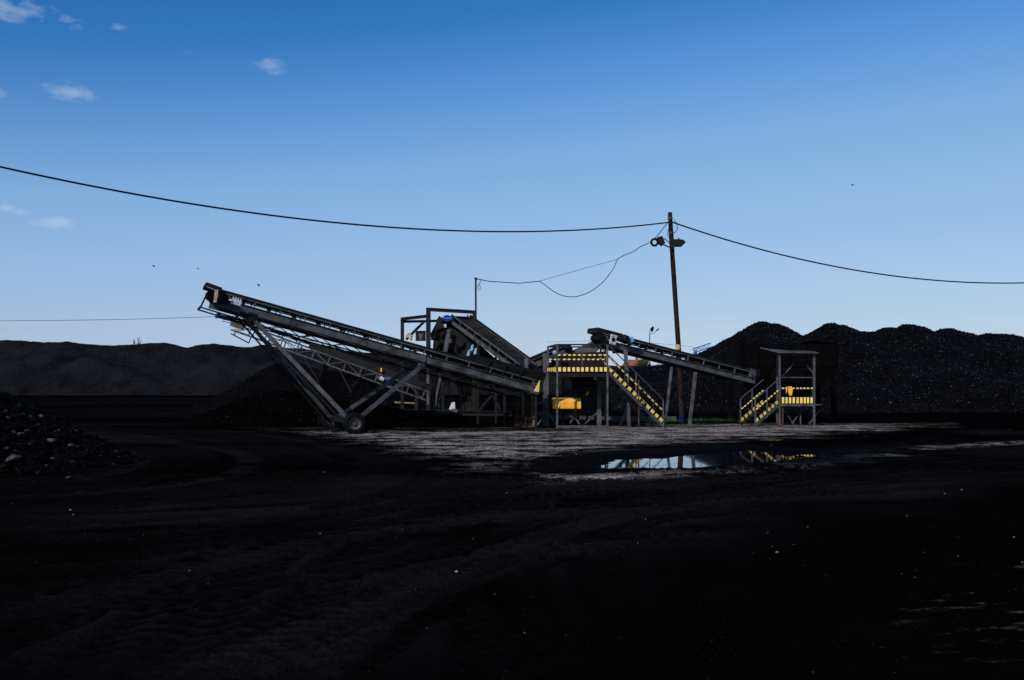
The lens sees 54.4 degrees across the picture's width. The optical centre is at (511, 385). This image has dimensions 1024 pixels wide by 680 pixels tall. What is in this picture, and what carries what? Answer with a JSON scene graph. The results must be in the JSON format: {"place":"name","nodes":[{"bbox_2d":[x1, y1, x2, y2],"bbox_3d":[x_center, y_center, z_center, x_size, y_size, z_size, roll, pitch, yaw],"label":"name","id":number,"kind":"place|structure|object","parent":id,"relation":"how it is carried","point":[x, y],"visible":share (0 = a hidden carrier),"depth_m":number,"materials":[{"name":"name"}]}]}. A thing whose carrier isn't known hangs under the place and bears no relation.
{"place":"outdoors","nodes":[
{"label":"outdoors","id":0,"kind":"place"},
{"bbox_2d":[18,316,214,320],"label":"overhead wire","id":1,"kind":"object","parent":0,"point":[103,319],"visible":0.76,"depth_m":92.19,"materials":[{"name":"black metal"}]},
{"bbox_2d":[0,395,1023,679],"bbox_3d":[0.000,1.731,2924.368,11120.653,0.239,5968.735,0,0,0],"label":"ground","id":2,"kind":"structure","parent":0,"point":[676,559],"depth_m":10.18,"materials":[{"name":"black soil"}]},
{"bbox_2d":[0,391,147,475],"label":"coal heap","id":3,"kind":"object","parent":2,"relation":"on","point":[34,448],"visible":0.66,"depth_m":20.71,"materials":[{"name":"black stone"}]},
{"bbox_2d":[5,454,21,461],"bbox_3d":[-9.557,1.384,19.100,0.291,0.149,0.238,0,0,-38],"label":"rock","id":4,"kind":"object","parent":3,"relation":"on","point":[12,457],"visible":1,"depth_m":19.04,"materials":[{"name":"grey stone"}]},
{"bbox_2d":[47,438,55,441],"bbox_3d":[-9.547,1.137,20.657,0.210,0.095,0.157,0,0,9],"label":"rock","id":5,"kind":"object","parent":3,"relation":"on","point":[51,439],"visible":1,"depth_m":20.59,"materials":[{"name":"grey stone"}]},
{"bbox_2d":[0,340,633,394],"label":"coal stockpile","id":6,"kind":"object","parent":2,"relation":"on","point":[48,368],"visible":0.39,"depth_m":181.78,"materials":[{"name":"black stone"}]},
{"bbox_2d":[230,319,433,424],"bbox_3d":[-7.755,-0.611,43.326,8.753,4.622,1.488,0,0,0],"label":"lattice conveyor","id":7,"kind":"object","parent":2,"relation":"on","point":[388,374],"visible":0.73,"depth_m":42.93,"materials":[{"name":"metal"}]},
{"bbox_2d":[182,390,560,423],"bbox_3d":[-6.602,1.063,46.301,19.680,1.773,11.000,0,0,0],"label":"coal mound","id":8,"kind":"object","parent":2,"relation":"on","point":[282,407],"visible":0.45,"depth_m":45.69,"materials":[{"name":"black stone"}]},
{"bbox_2d":[197,282,546,433],"bbox_3d":[-4.960,-0.934,37.539,13.130,5.323,4.349,0,0,-22],"label":"stacker conveyor","id":9,"kind":"object","parent":2,"relation":"on","point":[218,298],"visible":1,"depth_m":37.02,"materials":[{"name":"grey metal"}]},
{"bbox_2d":[153,362,625,417],"bbox_3d":[-6.630,0.319,52.548,28.000,3.262,15.720,0,0,0],"label":"coal pile","id":10,"kind":"object","parent":2,"relation":"on","point":[271,377],"visible":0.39,"depth_m":52.35,"materials":[{"name":"black stone"}]},
{"bbox_2d":[400,278,511,415],"bbox_3d":[-2.771,-1.803,47.325,5.544,6.432,3.550,0,0,0],"label":"screening plant","id":11,"kind":"object","parent":2,"relation":"on","point":[445,335],"visible":0.74,"depth_m":46.45,"materials":[{"name":"metal"}]},
{"bbox_2d":[450,314,536,425],"bbox_3d":[-0.968,-0.822,44.000,1.146,5.045,7.008,0,0,-29],"label":"feed conveyor","id":12,"kind":"object","parent":2,"relation":"on","point":[492,342],"visible":0.91,"depth_m":43.84,"materials":[{"name":"grey metal"}]},
{"bbox_2d":[0,419,1023,679],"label":"coal grit","id":13,"kind":"object","parent":2,"relation":"on","point":[524,581],"visible":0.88,"depth_m":7.84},
{"bbox_2d":[514,401,544,426],"bbox_3d":[0.717,1.154,40.300,1.275,1.049,0.663,0,0,0],"label":"guard","id":14,"kind":"object","parent":2,"relation":"on","point":[521,424],"visible":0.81,"depth_m":40.42,"materials":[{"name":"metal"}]},
{"bbox_2d":[70,444,1022,571],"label":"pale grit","id":15,"kind":"object","parent":2,"relation":"on","point":[638,543],"visible":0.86,"depth_m":11.06,"materials":[{"name":"stone"}]},
{"bbox_2d":[530,342,603,424],"bbox_3d":[2.251,-0.168,43.227,3.649,3.736,1.726,0,0,-18],"label":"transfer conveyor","id":16,"kind":"object","parent":2,"relation":"on","point":[538,358],"visible":0.49,"depth_m":42.90,"materials":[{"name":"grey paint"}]},
{"bbox_2d":[549,415,610,419],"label":"concrete kerb","id":17,"kind":"structure","parent":2,"relation":"on","point":[570,417],"depth_m":47.54,"materials":[{"name":"grey concrete"}]},
{"bbox_2d":[569,377,602,424],"bbox_3d":[3.150,0.650,41.780,1.500,2.100,1.840,0,0,0],"label":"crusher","id":18,"kind":"object","parent":2,"relation":"on","point":[586,390],"visible":0.67,"depth_m":41.40,"materials":[{"name":"metal"}]},
{"bbox_2d":[256,422,935,469],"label":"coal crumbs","id":19,"kind":"object","parent":2,"relation":"on","point":[553,438],"visible":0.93,"depth_m":30.52,"materials":[{"name":"black stone"}]},
{"bbox_2d":[543,344,663,428],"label":"access platform","id":20,"kind":"structure","parent":2,"relation":"on","point":[602,372],"depth_m":39.94,"materials":[{"name":"grey paint"}]},
{"bbox_2d":[551,377,580,408],"bbox_3d":[2.198,0.255,40.800,1.199,1.390,0.800,0,0,0],"label":"belt guard","id":21,"kind":"object","parent":20,"relation":"hanging from","point":[569,403],"visible":0.93,"depth_m":40.41,"materials":[{"name":"orange paint"}]},
{"bbox_2d":[622,357,643,365],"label":"house","id":22,"kind":"structure","parent":2,"relation":"on","point":[631,362],"depth_m":199.19,"materials":[{"name":"red tile"}]},
{"bbox_2d":[634,359,648,366],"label":"tree","id":23,"kind":"object","parent":2,"relation":"on","point":[641,363],"visible":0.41,"depth_m":149.60,"materials":[{"name":"green plant"}]},
{"bbox_2d":[611,416,675,420],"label":"concrete kerb","id":24,"kind":"structure","parent":2,"relation":"on","point":[619,418],"depth_m":47.17,"materials":[{"name":"grey concrete"}]},
{"bbox_2d":[649,326,658,365],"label":"street lamp","id":25,"kind":"object","parent":2,"relation":"on","point":[651,329],"visible":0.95,"depth_m":109.96,"materials":[{"name":"metal"}]},
{"bbox_2d":[587,327,759,426],"bbox_3d":[7.000,-0.325,42.029,8.020,4.065,1.580,0,0,-23],"label":"product conveyor","id":26,"kind":"object","parent":2,"relation":"on","point":[739,374],"visible":0.94,"depth_m":41.74,"materials":[{"name":"grey metal"}]},
{"bbox_2d":[667,212,684,421],"bbox_3d":[7.558,-3.153,45.947,0.857,9.709,0.356,0,0,0],"label":"utility pole","id":27,"kind":"object","parent":2,"relation":"on","point":[676,324],"visible":0.94,"depth_m":45.90,"materials":[{"name":"brown wood"}]},
{"bbox_2d":[0,166,669,231],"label":"overhead cable","id":28,"kind":"object","parent":27,"relation":"attached to","point":[304,218],"visible":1,"depth_m":36.15,"materials":[{"name":"black rubber"}]},
{"bbox_2d":[477,221,668,296],"bbox_3d":[2.786,-5.821,45.828,8.883,3.512,0.134,0,0,1],"label":"service cable","id":29,"kind":"object","parent":27,"relation":"attached to","point":[573,271],"visible":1,"depth_m":45.79,"materials":[{"name":"black rubber"}]},
{"bbox_2d":[650,236,670,247],"bbox_3d":[6.872,-6.568,45.426,1.041,0.471,0.484,0,0,-20],"label":"floodlight","id":30,"kind":"object","parent":27,"relation":"attached to","point":[660,241],"visible":1,"depth_m":45.38,"materials":[{"name":"metal"}]},
{"bbox_2d":[670,238,685,248],"bbox_3d":[7.573,-6.511,45.510,0.678,0.500,0.521,0,0,0],"label":"floodlight","id":31,"kind":"object","parent":27,"relation":"attached to","point":[678,242],"visible":1,"depth_m":45.25,"materials":[{"name":"metal"}]},
{"bbox_2d":[672,222,1023,283],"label":"overhead cable","id":32,"kind":"object","parent":27,"relation":"attached to","point":[849,268],"visible":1,"depth_m":48.64,"materials":[{"name":"black rubber"}]},
{"bbox_2d":[636,423,717,426],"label":"weeds","id":33,"kind":"object","parent":2,"relation":"on","point":[683,425],"visible":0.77,"depth_m":41.55,"materials":[{"name":"green plant"}]},
{"bbox_2d":[692,343,710,354],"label":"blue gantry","id":34,"kind":"object","parent":2,"relation":"on","point":[695,351],"visible":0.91,"depth_m":91.67,"materials":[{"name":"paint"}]},
{"bbox_2d":[636,418,767,422],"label":"weeds","id":35,"kind":"object","parent":2,"relation":"on","point":[710,420],"visible":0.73,"depth_m":45.98,"materials":[{"name":"green plant"}]},
{"bbox_2d":[579,444,926,468],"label":"puddle water","id":36,"kind":"structure","parent":2,"relation":"on","point":[709,459],"depth_m":23.57,"materials":[{"name":"black liquid"}]},
{"bbox_2d":[756,438,782,440],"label":"weeds","id":37,"kind":"object","parent":2,"relation":"on","point":[770,439],"visible":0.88,"depth_m":30.56,"materials":[{"name":"green plant"}]},
{"bbox_2d":[740,347,820,425],"bbox_3d":[11.538,0.025,42.778,3.726,3.369,2.645,0,0,0],"label":"stair shelter","id":38,"kind":"object","parent":2,"relation":"on","point":[777,405],"visible":0.99,"depth_m":42.16,"materials":[{"name":"metal"}]},
{"bbox_2d":[785,386,792,395],"bbox_3d":[11.717,0.232,42.125,0.288,0.405,0.150,0,0,0],"label":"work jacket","id":39,"kind":"object","parent":38,"relation":"hanging from","point":[790,390],"visible":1,"depth_m":42.05,"materials":[{"name":"orange fabric"}]},
{"bbox_2d":[726,340,837,421],"bbox_3d":[12.725,-0.213,47.165,4.550,3.826,2.870,0,0,0],"label":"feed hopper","id":40,"kind":"object","parent":2,"relation":"on","point":[756,356],"visible":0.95,"depth_m":45.85,"materials":[{"name":"black metal"}]},
{"bbox_2d":[559,321,1023,412],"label":"coal stockpile","id":41,"kind":"object","parent":2,"relation":"on","point":[908,368],"visible":0.69,"depth_m":70.82,"materials":[{"name":"black stone"}]},
{"bbox_2d":[910,443,951,444],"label":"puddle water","id":42,"kind":"structure","parent":2,"relation":"on","point":[931,443],"depth_m":30.09,"materials":[{"name":"black liquid"}]},
{"bbox_2d":[978,432,1002,433],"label":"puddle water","id":43,"kind":"structure","parent":2,"relation":"on","point":[991,433],"depth_m":36.38,"materials":[{"name":"black liquid"}]},
{"bbox_2d":[0,0,1023,365],"label":"sky","id":44,"kind":"structure","parent":0,"point":[754,123],"materials":[{"name":"blue"}]}
]}

